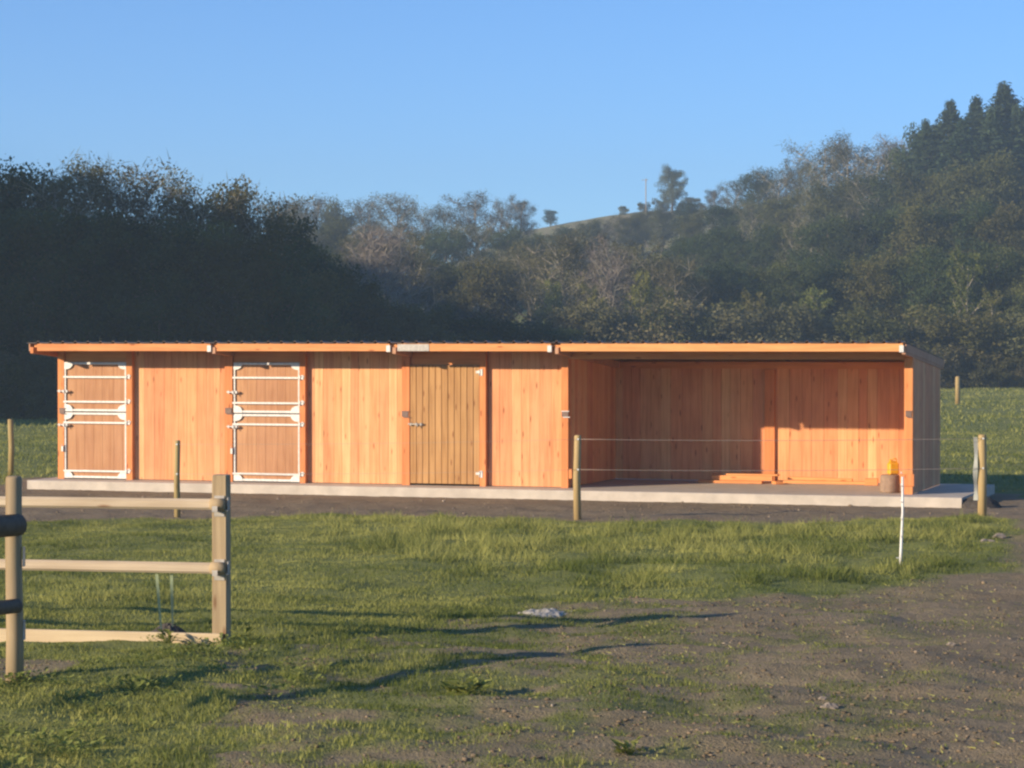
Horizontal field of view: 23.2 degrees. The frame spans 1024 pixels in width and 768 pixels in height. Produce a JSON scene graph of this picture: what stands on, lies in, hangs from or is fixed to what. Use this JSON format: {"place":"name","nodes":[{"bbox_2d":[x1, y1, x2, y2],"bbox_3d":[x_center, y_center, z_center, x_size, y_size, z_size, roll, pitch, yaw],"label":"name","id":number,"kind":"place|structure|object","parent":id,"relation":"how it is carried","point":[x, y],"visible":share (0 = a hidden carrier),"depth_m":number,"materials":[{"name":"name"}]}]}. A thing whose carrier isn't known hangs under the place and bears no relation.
{"place":"outdoors","nodes":[
{"label":"outdoors","id":0,"kind":"place"},
{"bbox_2d":[0,207,1023,767],"bbox_3d":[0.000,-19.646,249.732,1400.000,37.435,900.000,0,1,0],"label":"ground","id":1,"kind":"structure","parent":0,"point":[1010,593],"depth_m":17.41,"materials":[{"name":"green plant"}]},
{"bbox_2d":[0,476,26,681],"bbox_3d":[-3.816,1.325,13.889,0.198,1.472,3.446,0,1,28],"label":"fence post","id":2,"kind":"object","parent":1,"relation":"on","point":[13,525],"visible":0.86,"depth_m":15.33,"materials":[{"name":"wood"}]},
{"bbox_2d":[0,156,49,347],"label":"broadleaf tree","id":3,"kind":"object","parent":1,"relation":"on","point":[5,202],"visible":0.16,"depth_m":102.94,"materials":[{"name":"green plant"}]},
{"bbox_2d":[0,352,57,418],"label":"bush","id":4,"kind":"object","parent":1,"relation":"on","point":[14,370],"visible":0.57,"depth_m":94.21,"materials":[{"name":"green plant"}]},
{"bbox_2d":[9,349,57,416],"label":"bush","id":5,"kind":"object","parent":1,"relation":"on","point":[30,363],"visible":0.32,"depth_m":94.88,"materials":[{"name":"green plant"}]},
{"bbox_2d":[21,377,57,418],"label":"bush","id":6,"kind":"object","parent":1,"relation":"on","point":[51,405],"visible":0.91,"depth_m":93.96,"materials":[{"name":"green plant"}]},
{"bbox_2d":[7,150,114,228],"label":"semi bare tree","id":7,"kind":"object","parent":1,"relation":"on","point":[53,180],"visible":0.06,"depth_m":105.61,"materials":[{"name":"green plant"}]},
{"bbox_2d":[0,156,124,224],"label":"semi bare tree","id":8,"kind":"object","parent":1,"relation":"on","point":[76,209],"visible":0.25,"depth_m":102.44,"materials":[{"name":"green plant"}]},
{"bbox_2d":[12,205,155,371],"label":"broadleaf tree","id":9,"kind":"object","parent":1,"relation":"on","point":[52,220],"visible":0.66,"depth_m":96.90,"materials":[{"name":"green plant"}]},
{"bbox_2d":[42,209,182,340],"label":"broadleaf tree","id":10,"kind":"object","parent":1,"relation":"on","point":[143,228],"visible":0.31,"depth_m":97.80,"materials":[{"name":"green plant"}]},
{"bbox_2d":[0,474,230,644],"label":"slip rail fence","id":11,"kind":"object","parent":1,"relation":"on","point":[218,504],"visible":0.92,"depth_m":18.00,"materials":[{"name":"wood"}]},
{"bbox_2d":[58,146,189,340],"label":"semi bare tree","id":12,"kind":"object","parent":1,"relation":"on","point":[160,185],"visible":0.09,"depth_m":107.43,"materials":[{"name":"green plant"}]},
{"bbox_2d":[82,147,198,321],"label":"semi bare tree","id":13,"kind":"object","parent":1,"relation":"on","point":[121,205],"visible":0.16,"depth_m":103.75,"materials":[{"name":"green plant"}]},
{"bbox_2d":[80,213,214,341],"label":"broadleaf tree","id":14,"kind":"object","parent":1,"relation":"on","point":[156,256],"visible":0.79,"depth_m":96.91,"materials":[{"name":"green plant"}]},
{"bbox_2d":[0,632,340,767],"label":"grass","id":15,"kind":"structure","parent":1,"relation":"on","point":[66,741],"depth_m":14.87,"materials":[{"name":"green plant"}]},
{"bbox_2d":[150,168,262,320],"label":"semi bare tree","id":16,"kind":"object","parent":1,"relation":"on","point":[182,207],"visible":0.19,"depth_m":102.59,"materials":[{"name":"brown plant"}]},
{"bbox_2d":[151,174,292,311],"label":"broadleaf tree","id":17,"kind":"object","parent":1,"relation":"on","point":[226,191],"visible":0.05,"depth_m":105.03,"materials":[{"name":"green plant"}]},
{"bbox_2d":[162,217,300,341],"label":"broadleaf tree","id":18,"kind":"object","parent":1,"relation":"on","point":[246,325],"visible":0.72,"depth_m":96.95,"materials":[{"name":"green plant"}]},
{"bbox_2d":[207,172,317,319],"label":"semi bare tree","id":19,"kind":"object","parent":1,"relation":"on","point":[250,222],"visible":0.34,"depth_m":103.63,"materials":[{"name":"green plant"}]},
{"bbox_2d":[214,233,343,341],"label":"broadleaf tree","id":20,"kind":"object","parent":1,"relation":"on","point":[294,300],"visible":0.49,"depth_m":99.08,"materials":[{"name":"green plant"}]},
{"bbox_2d":[235,201,351,339],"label":"broadleaf tree","id":21,"kind":"object","parent":1,"relation":"on","point":[304,231],"visible":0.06,"depth_m":108.08,"materials":[{"name":"green plant"}]},
{"bbox_2d":[273,256,357,341],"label":"broadleaf tree","id":22,"kind":"object","parent":1,"relation":"on","point":[324,285],"visible":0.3,"depth_m":101.88,"materials":[{"name":"green plant"}]},
{"bbox_2d":[301,214,351,256],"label":"broadleaf tree","id":23,"kind":"object","parent":1,"relation":"on","point":[337,230],"visible":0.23,"depth_m":243.48,"materials":[{"name":"green plant"}]},
{"bbox_2d":[296,237,369,341],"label":"broadleaf tree","id":24,"kind":"object","parent":1,"relation":"on","point":[324,256],"visible":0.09,"depth_m":111.57,"materials":[{"name":"green plant"}]},
{"bbox_2d":[319,263,383,341],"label":"broadleaf tree","id":25,"kind":"object","parent":1,"relation":"on","point":[359,296],"visible":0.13,"depth_m":113.33,"materials":[{"name":"green plant"}]},
{"bbox_2d":[337,271,409,341],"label":"broadleaf tree","id":26,"kind":"object","parent":1,"relation":"on","point":[376,334],"visible":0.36,"depth_m":113.37,"materials":[{"name":"green plant"}]},
{"bbox_2d":[336,226,413,336],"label":"bare tree","id":27,"kind":"object","parent":1,"relation":"on","point":[359,258],"visible":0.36,"depth_m":159.64,"materials":[{"name":"grey plant"}]},
{"bbox_2d":[354,287,433,341],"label":"broadleaf tree","id":28,"kind":"object","parent":1,"relation":"on","point":[407,311],"visible":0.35,"depth_m":115.49,"materials":[{"name":"green plant"}]},
{"bbox_2d":[347,221,443,328],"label":"bare tree","id":29,"kind":"object","parent":1,"relation":"on","point":[401,255],"visible":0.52,"depth_m":161.48,"materials":[{"name":"grey plant"}]},
{"bbox_2d":[360,191,432,260],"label":"semi bare tree","id":30,"kind":"object","parent":1,"relation":"on","point":[406,212],"visible":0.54,"depth_m":298.55,"materials":[{"name":"brown plant"}]},
{"bbox_2d":[382,230,457,321],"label":"semi bare tree","id":31,"kind":"object","parent":1,"relation":"on","point":[420,269],"visible":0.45,"depth_m":169.40,"materials":[{"name":"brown plant"}]},
{"bbox_2d":[397,301,468,341],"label":"broadleaf tree","id":32,"kind":"object","parent":1,"relation":"on","point":[438,329],"visible":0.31,"depth_m":117.25,"materials":[{"name":"green plant"}]},
{"bbox_2d":[412,251,484,324],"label":"broadleaf tree","id":33,"kind":"object","parent":1,"relation":"on","point":[453,272],"visible":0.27,"depth_m":184.28,"materials":[{"name":"green plant"}]},
{"bbox_2d":[416,223,486,294],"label":"broadleaf tree","id":34,"kind":"object","parent":1,"relation":"on","point":[445,248],"visible":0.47,"depth_m":239.01,"materials":[{"name":"green plant"}]},
{"bbox_2d":[410,312,497,341],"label":"broadleaf tree","id":35,"kind":"object","parent":1,"relation":"on","point":[457,327],"visible":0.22,"depth_m":119.52,"materials":[{"name":"green plant"}]},
{"bbox_2d":[438,186,503,265],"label":"semi bare tree","id":36,"kind":"object","parent":1,"relation":"on","point":[474,216],"visible":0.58,"depth_m":299.56,"materials":[{"name":"green plant"}]},
{"bbox_2d":[443,222,504,316],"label":"semi bare tree","id":37,"kind":"object","parent":1,"relation":"on","point":[480,241],"visible":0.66,"depth_m":239.13,"materials":[{"name":"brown plant"}]},
{"bbox_2d":[433,255,521,322],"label":"broadleaf tree","id":38,"kind":"object","parent":1,"relation":"on","point":[480,285],"visible":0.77,"depth_m":179.10,"materials":[{"name":"green plant"}]},
{"bbox_2d":[8,419,986,519],"bbox_3d":[-3.864,1.424,40.418,21.763,1.519,7.475,1,1,38],"label":"wire fence","id":39,"kind":"object","parent":1,"relation":"on","point":[982,476],"visible":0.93,"depth_m":36.50,"materials":[{"name":"brown wood"}]},
{"bbox_2d":[477,224,538,299],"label":"broadleaf tree","id":40,"kind":"object","parent":1,"relation":"on","point":[510,237],"visible":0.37,"depth_m":249.38,"materials":[{"name":"green plant"}]},
{"bbox_2d":[27,477,994,507],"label":"concrete slab","id":41,"kind":"structure","parent":1,"relation":"on","point":[769,492],"depth_m":42.48,"materials":[{"name":"grey concrete"}]},
{"bbox_2d":[29,340,943,494],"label":"wooden stable","id":42,"kind":"structure","parent":41,"relation":"on","point":[303,412],"depth_m":44.16,"materials":[{"name":"wood"}]},
{"bbox_2d":[57,412,130,478],"bbox_3d":[-7.599,1.116,45.386,1.470,1.195,0.137,0,1,18],"label":"door","id":43,"kind":"structure","parent":42,"relation":"in","point":[95,443],"depth_m":45.42,"materials":[{"name":"wood"}]},
{"bbox_2d":[57,362,130,411],"bbox_3d":[-7.599,0.051,45.370,1.470,0.895,0.137,0,1,18],"label":"door","id":44,"kind":"structure","parent":42,"relation":"in","point":[89,386],"depth_m":45.39,"materials":[{"name":"wood"}]},
{"bbox_2d":[226,363,303,412],"bbox_3d":[-4.372,0.067,44.297,1.492,0.895,0.137,0,1,18],"label":"door","id":45,"kind":"structure","parent":42,"relation":"in","point":[258,387],"depth_m":44.33,"materials":[{"name":"wood"}]},
{"bbox_2d":[226,414,304,481],"bbox_3d":[-4.372,1.132,44.314,1.492,1.195,0.137,0,1,18],"label":"door","id":46,"kind":"structure","parent":42,"relation":"in","point":[266,446],"depth_m":44.35,"materials":[{"name":"wood"}]},
{"bbox_2d":[408,365,482,484],"bbox_3d":[-1.149,0.701,43.253,1.369,2.070,0.134,0,1,18],"label":"door","id":47,"kind":"structure","parent":42,"relation":"in","point":[445,399],"depth_m":43.26,"materials":[{"name":"wood"}]},
{"bbox_2d":[0,385,1023,491],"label":"grass","id":48,"kind":"structure","parent":1,"relation":"on","point":[40,436],"depth_m":74.83,"materials":[{"name":"green plant"}]},
{"bbox_2d":[495,241,568,325],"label":"semi bare tree","id":49,"kind":"object","parent":1,"relation":"on","point":[528,295],"visible":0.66,"depth_m":179.54,"materials":[{"name":"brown plant"}]},
{"bbox_2d":[510,228,603,329],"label":"semi bare tree","id":50,"kind":"object","parent":1,"relation":"on","point":[561,271],"visible":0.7,"depth_m":175.59,"materials":[{"name":"green plant"}]},
{"bbox_2d":[543,226,622,310],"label":"semi bare tree","id":51,"kind":"object","parent":1,"relation":"on","point":[577,249],"visible":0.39,"depth_m":177.40,"materials":[{"name":"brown plant"}]},
{"bbox_2d":[545,301,623,341],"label":"bush","id":52,"kind":"object","parent":1,"relation":"on","point":[567,319],"visible":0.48,"depth_m":163.17,"materials":[{"name":"green plant"}]},
{"bbox_2d":[577,234,638,328],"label":"bare tree","id":53,"kind":"object","parent":1,"relation":"on","point":[612,283],"visible":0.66,"depth_m":171.72,"materials":[{"name":"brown plant"}]},
{"bbox_2d":[567,309,653,341],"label":"bush","id":54,"kind":"object","parent":1,"relation":"on","point":[627,319],"visible":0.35,"depth_m":163.41,"materials":[{"name":"green plant"}]},
{"bbox_2d":[589,236,673,322],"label":"semi bare tree","id":55,"kind":"object","parent":1,"relation":"on","point":[632,259],"visible":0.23,"depth_m":175.36,"materials":[{"name":"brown plant"}]},
{"bbox_2d":[614,239,690,329],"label":"semi bare tree","id":56,"kind":"object","parent":1,"relation":"on","point":[653,260],"visible":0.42,"depth_m":173.76,"materials":[{"name":"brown plant"}]},
{"bbox_2d":[605,297,716,341],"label":"bush","id":57,"kind":"object","parent":1,"relation":"on","point":[661,336],"visible":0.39,"depth_m":162.12,"materials":[{"name":"green plant"}]},
{"bbox_2d":[654,164,688,211],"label":"broadleaf tree","id":58,"kind":"object","parent":1,"relation":"on","point":[671,177],"visible":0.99,"depth_m":398.99,"materials":[{"name":"green plant"}]},
{"bbox_2d":[641,252,714,307],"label":"semi bare tree","id":59,"kind":"object","parent":1,"relation":"on","point":[678,282],"visible":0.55,"depth_m":171.74,"materials":[{"name":"green plant"}]},
{"bbox_2d":[634,299,759,341],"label":"bush","id":60,"kind":"object","parent":1,"relation":"on","point":[698,323],"visible":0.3,"depth_m":161.64,"materials":[{"name":"green plant"}]},
{"bbox_2d":[677,228,732,302],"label":"broadleaf tree","id":61,"kind":"object","parent":1,"relation":"on","point":[696,245],"visible":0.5,"depth_m":219.05,"materials":[{"name":"green plant"}]},
{"bbox_2d":[701,204,749,261],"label":"broadleaf tree","id":62,"kind":"object","parent":1,"relation":"on","point":[726,218],"visible":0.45,"depth_m":264.13,"materials":[{"name":"green plant"}]},
{"bbox_2d":[694,222,761,293],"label":"broadleaf tree","id":63,"kind":"object","parent":1,"relation":"on","point":[730,237],"visible":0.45,"depth_m":217.13,"materials":[{"name":"green plant"}]},
{"bbox_2d":[695,258,769,337],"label":"broadleaf tree","id":64,"kind":"object","parent":1,"relation":"on","point":[736,285],"visible":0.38,"depth_m":177.36,"materials":[{"name":"green plant"}]},
{"bbox_2d":[659,303,808,341],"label":"bush","id":65,"kind":"object","parent":1,"relation":"on","point":[734,320],"visible":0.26,"depth_m":161.54,"materials":[{"name":"green plant"}]},
{"bbox_2d":[731,166,778,236],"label":"broadleaf tree","id":66,"kind":"object","parent":1,"relation":"on","point":[754,185],"visible":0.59,"depth_m":309.14,"materials":[{"name":"green plant"}]},
{"bbox_2d":[728,221,795,295],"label":"broadleaf tree","id":67,"kind":"object","parent":1,"relation":"on","point":[765,249],"visible":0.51,"depth_m":214.22,"materials":[{"name":"green plant"}]},
{"bbox_2d":[710,301,836,341],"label":"bush","id":68,"kind":"object","parent":1,"relation":"on","point":[785,331],"visible":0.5,"depth_m":162.56,"materials":[{"name":"green plant"}]},
{"bbox_2d":[749,188,809,266],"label":"broadleaf tree","id":69,"kind":"object","parent":1,"relation":"on","point":[778,210],"visible":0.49,"depth_m":256.68,"materials":[{"name":"green plant"}]},
{"bbox_2d":[758,257,841,326],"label":"broadleaf tree","id":70,"kind":"object","parent":1,"relation":"on","point":[803,282],"visible":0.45,"depth_m":175.26,"materials":[{"name":"green plant"}]},
{"bbox_2d":[775,135,854,261],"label":"semi bare tree","id":71,"kind":"object","parent":1,"relation":"on","point":[812,170],"visible":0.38,"depth_m":289.42,"materials":[{"name":"brown plant"}]},
{"bbox_2d":[784,211,865,303],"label":"broadleaf tree","id":72,"kind":"object","parent":1,"relation":"on","point":[825,231],"visible":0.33,"depth_m":207.44,"materials":[{"name":"green plant"}]},
{"bbox_2d":[801,173,866,253],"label":"broadleaf tree","id":73,"kind":"object","parent":1,"relation":"on","point":[835,206],"visible":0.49,"depth_m":248.72,"materials":[{"name":"green plant"}]},
{"bbox_2d":[798,249,876,338],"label":"broadleaf tree","id":74,"kind":"object","parent":1,"relation":"on","point":[831,277],"visible":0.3,"depth_m":177.17,"materials":[{"name":"green plant"}]},
{"bbox_2d":[804,130,878,236],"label":"semi bare tree","id":75,"kind":"object","parent":1,"relation":"on","point":[844,165],"visible":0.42,"depth_m":283.93,"materials":[{"name":"grey plant"}]},
{"bbox_2d":[815,209,895,307],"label":"broadleaf tree","id":76,"kind":"object","parent":1,"relation":"on","point":[865,241],"visible":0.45,"depth_m":203.82,"materials":[{"name":"green plant"}]},
{"bbox_2d":[824,251,912,335],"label":"broadleaf tree","id":77,"kind":"object","parent":1,"relation":"on","point":[871,275],"visible":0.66,"depth_m":174.77,"materials":[{"name":"green plant"}]},
{"bbox_2d":[846,203,933,306],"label":"broadleaf tree","id":78,"kind":"object","parent":1,"relation":"on","point":[888,231],"visible":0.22,"depth_m":203.63,"materials":[{"name":"green plant"}]},
{"bbox_2d":[832,301,950,351],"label":"bush","id":79,"kind":"object","parent":1,"relation":"on","point":[851,321],"visible":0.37,"depth_m":161.65,"materials":[{"name":"green plant"}]},
{"bbox_2d":[856,242,936,322],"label":"broadleaf tree","id":80,"kind":"object","parent":1,"relation":"on","point":[900,264],"visible":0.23,"depth_m":176.76,"materials":[{"name":"green plant"}]},
{"bbox_2d":[858,165,942,253],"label":"broadleaf tree","id":81,"kind":"object","parent":1,"relation":"on","point":[882,186],"visible":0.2,"depth_m":239.26,"materials":[{"name":"green plant"}]},
{"bbox_2d":[881,161,950,254],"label":"broadleaf tree","id":82,"kind":"object","parent":1,"relation":"on","point":[929,195],"visible":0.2,"depth_m":234.51,"materials":[{"name":"green plant"}]},
{"bbox_2d":[891,118,945,212],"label":"conifer tree","id":83,"kind":"object","parent":1,"relation":"on","point":[925,130],"visible":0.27,"depth_m":251.22,"materials":[{"name":"green plant"}]},
{"bbox_2d":[876,194,973,301],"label":"broadleaf tree","id":84,"kind":"object","parent":1,"relation":"on","point":[921,227],"visible":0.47,"depth_m":198.90,"materials":[{"name":"green plant"}]},
{"bbox_2d":[886,243,985,333],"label":"broadleaf tree","id":85,"kind":"object","parent":1,"relation":"on","point":[923,292],"visible":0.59,"depth_m":173.33,"materials":[{"name":"green plant"}]},
{"bbox_2d":[898,99,979,205],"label":"conifer tree","id":86,"kind":"object","parent":1,"relation":"on","point":[949,117],"visible":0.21,"depth_m":249.18,"materials":[{"name":"green plant"}]},
{"bbox_2d":[873,306,1018,384],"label":"bush","id":87,"kind":"object","parent":1,"relation":"on","point":[945,324],"visible":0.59,"depth_m":160.66,"materials":[{"name":"green plant"}]},
{"bbox_2d":[923,118,986,215],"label":"conifer tree","id":88,"kind":"object","parent":1,"relation":"on","point":[960,141],"visible":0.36,"depth_m":245.20,"materials":[{"name":"green plant"}]},
{"bbox_2d":[908,154,1002,243],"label":"broadleaf tree","id":89,"kind":"object","parent":1,"relation":"on","point":[953,181],"visible":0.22,"depth_m":229.80,"materials":[{"name":"green plant"}]},
{"bbox_2d":[917,195,1003,299],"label":"broadleaf tree","id":90,"kind":"object","parent":1,"relation":"on","point":[969,241],"visible":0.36,"depth_m":198.40,"materials":[{"name":"green plant"}]},
{"bbox_2d":[945,245,992,334],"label":"ivy clad tree","id":91,"kind":"object","parent":1,"relation":"on","point":[964,290],"visible":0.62,"depth_m":165.55,"materials":[{"name":"green plant"}]},
{"bbox_2d":[931,147,1023,243],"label":"broadleaf tree","id":92,"kind":"object","parent":1,"relation":"on","point":[1003,183],"visible":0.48,"depth_m":228.13,"materials":[{"name":"green plant"}]},
{"bbox_2d":[941,315,1023,386],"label":"bush","id":93,"kind":"object","parent":1,"relation":"on","point":[966,340],"visible":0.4,"depth_m":160.55,"materials":[{"name":"green plant"}]},
{"bbox_2d":[948,199,1023,311],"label":"broadleaf tree","id":94,"kind":"object","parent":1,"relation":"on","point":[995,228],"visible":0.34,"depth_m":196.26,"materials":[{"name":"green plant"}]},
{"bbox_2d":[950,241,1023,339],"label":"broadleaf tree","id":95,"kind":"object","parent":1,"relation":"on","point":[992,276],"visible":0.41,"depth_m":174.93,"materials":[{"name":"green plant"}]},
{"bbox_2d":[954,106,1023,266],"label":"conifer tree","id":96,"kind":"object","parent":1,"relation":"on","point":[990,128],"visible":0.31,"depth_m":244.98,"materials":[{"name":"green plant"}]},
{"bbox_2d":[954,80,1023,181],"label":"conifer tree","id":97,"kind":"object","parent":1,"relation":"on","point":[1003,97],"visible":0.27,"depth_m":248.95,"materials":[{"name":"green plant"}]},
{"bbox_2d":[970,354,1023,387],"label":"bush","id":98,"kind":"object","parent":1,"relation":"on","point":[995,373],"visible":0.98,"depth_m":160.24,"materials":[{"name":"green plant"}]},
{"bbox_2d":[976,311,1023,385],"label":"bush","id":99,"kind":"object","parent":1,"relation":"on","point":[1016,321],"visible":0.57,"depth_m":160.80,"materials":[{"name":"green plant"}]},
{"bbox_2d":[987,104,1023,203],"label":"conifer tree","id":100,"kind":"object","parent":1,"relation":"on","point":[1015,126],"visible":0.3,"depth_m":245.96,"materials":[{"name":"green plant"}]},
{"bbox_2d":[991,244,1023,327],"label":"broadleaf tree","id":101,"kind":"object","parent":1,"relation":"on","point":[1020,293],"visible":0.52,"depth_m":174.10,"materials":[{"name":"green plant"}]},
{"bbox_2d":[0,507,1023,767],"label":"grass","id":102,"kind":"structure","parent":0,"point":[484,539],"depth_m":22.09,"materials":[{"name":"green plant"}]},
{"bbox_2d":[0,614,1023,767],"bbox_3d":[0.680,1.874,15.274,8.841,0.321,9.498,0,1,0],"label":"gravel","id":103,"kind":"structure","parent":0,"point":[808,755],"depth_m":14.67,"materials":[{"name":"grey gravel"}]},
{"bbox_2d":[0,0,1023,287],"label":"sky","id":104,"kind":"structure","parent":0,"point":[566,107],"materials":[{"name":"blue"}]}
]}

